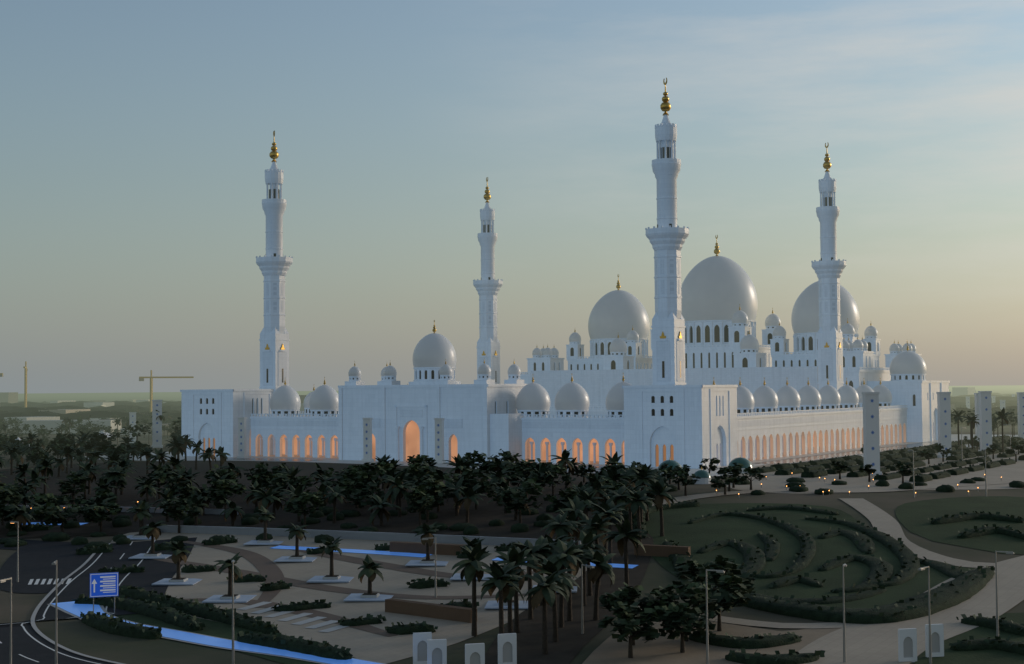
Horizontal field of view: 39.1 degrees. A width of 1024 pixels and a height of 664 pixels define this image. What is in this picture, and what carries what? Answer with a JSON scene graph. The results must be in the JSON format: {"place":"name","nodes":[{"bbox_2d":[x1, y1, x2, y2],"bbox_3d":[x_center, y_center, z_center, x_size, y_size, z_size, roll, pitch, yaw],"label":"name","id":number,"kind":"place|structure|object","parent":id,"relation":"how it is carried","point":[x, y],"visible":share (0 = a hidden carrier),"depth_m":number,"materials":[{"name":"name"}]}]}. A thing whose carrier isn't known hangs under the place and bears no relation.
{"place":"outdoors","nodes":[
{"label":"outdoors","id":0,"kind":"place"},
{"bbox_2d":[0,537,196,663],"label":"road asphalt","id":1,"kind":"structure","parent":0,"point":[32,643],"depth_m":213.69,"materials":[{"name":"grey asphalt"}]},
{"bbox_2d":[0,385,1023,663],"bbox_3d":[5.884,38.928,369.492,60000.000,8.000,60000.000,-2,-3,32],"label":"terrain","id":2,"kind":"structure","parent":0,"point":[76,635],"depth_m":201.41,"materials":[{"name":"green plant"}]},
{"bbox_2d":[0,430,676,654],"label":"palm trees","id":3,"kind":"object","parent":2,"relation":"on","point":[551,558],"visible":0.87,"depth_m":232.50,"materials":[{"name":"green plant"}]},
{"bbox_2d":[0,361,1016,434],"bbox_3d":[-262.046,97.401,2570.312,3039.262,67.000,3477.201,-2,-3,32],"label":"distant city buildings","id":4,"kind":"structure","parent":2,"relation":"on","point":[48,416],"depth_m":1352.90,"materials":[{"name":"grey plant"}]},
{"bbox_2d":[0,394,1017,451],"bbox_3d":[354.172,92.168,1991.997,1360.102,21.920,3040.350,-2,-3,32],"label":"trees","id":5,"kind":"object","parent":2,"relation":"on","point":[1002,415],"visible":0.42,"depth_m":747.96,"materials":[{"name":"green plant"}]},
{"bbox_2d":[0,434,1023,663],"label":"landscape gardens and paving","id":6,"kind":"object","parent":2,"relation":"on","point":[871,643],"visible":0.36,"depth_m":211.31,"materials":[{"name":"green plant"}]},
{"bbox_2d":[5,505,690,663],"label":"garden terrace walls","id":7,"kind":"structure","parent":6,"relation":"on","point":[412,547],"depth_m":215.07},
{"bbox_2d":[0,435,1023,663],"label":"garden hedges and shrubs","id":8,"kind":"object","parent":6,"relation":"on","point":[962,586],"visible":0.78,"depth_m":199.13,"materials":[{"name":"green plant"}]},
{"bbox_2d":[0,391,1023,663],"bbox_3d":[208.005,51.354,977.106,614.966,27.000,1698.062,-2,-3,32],"label":"garden planters and furniture","id":9,"kind":"object","parent":6,"relation":"on","point":[428,649],"visible":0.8,"depth_m":207.66,"materials":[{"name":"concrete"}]},
{"bbox_2d":[180,78,949,468],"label":"mosque","id":10,"kind":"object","parent":6,"relation":"on","point":[710,378],"visible":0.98,"depth_m":450.30,"materials":[{"name":"stone"}]},
{"bbox_2d":[0,431,1023,657],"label":"broadleaf trees","id":11,"kind":"object","parent":2,"relation":"on","point":[355,481],"visible":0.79,"depth_m":268.59,"materials":[{"name":"green plant"}]},
{"bbox_2d":[0,0,1023,393],"label":"sky","id":12,"kind":"structure","parent":0,"point":[137,138],"materials":[{"name":"blue"}]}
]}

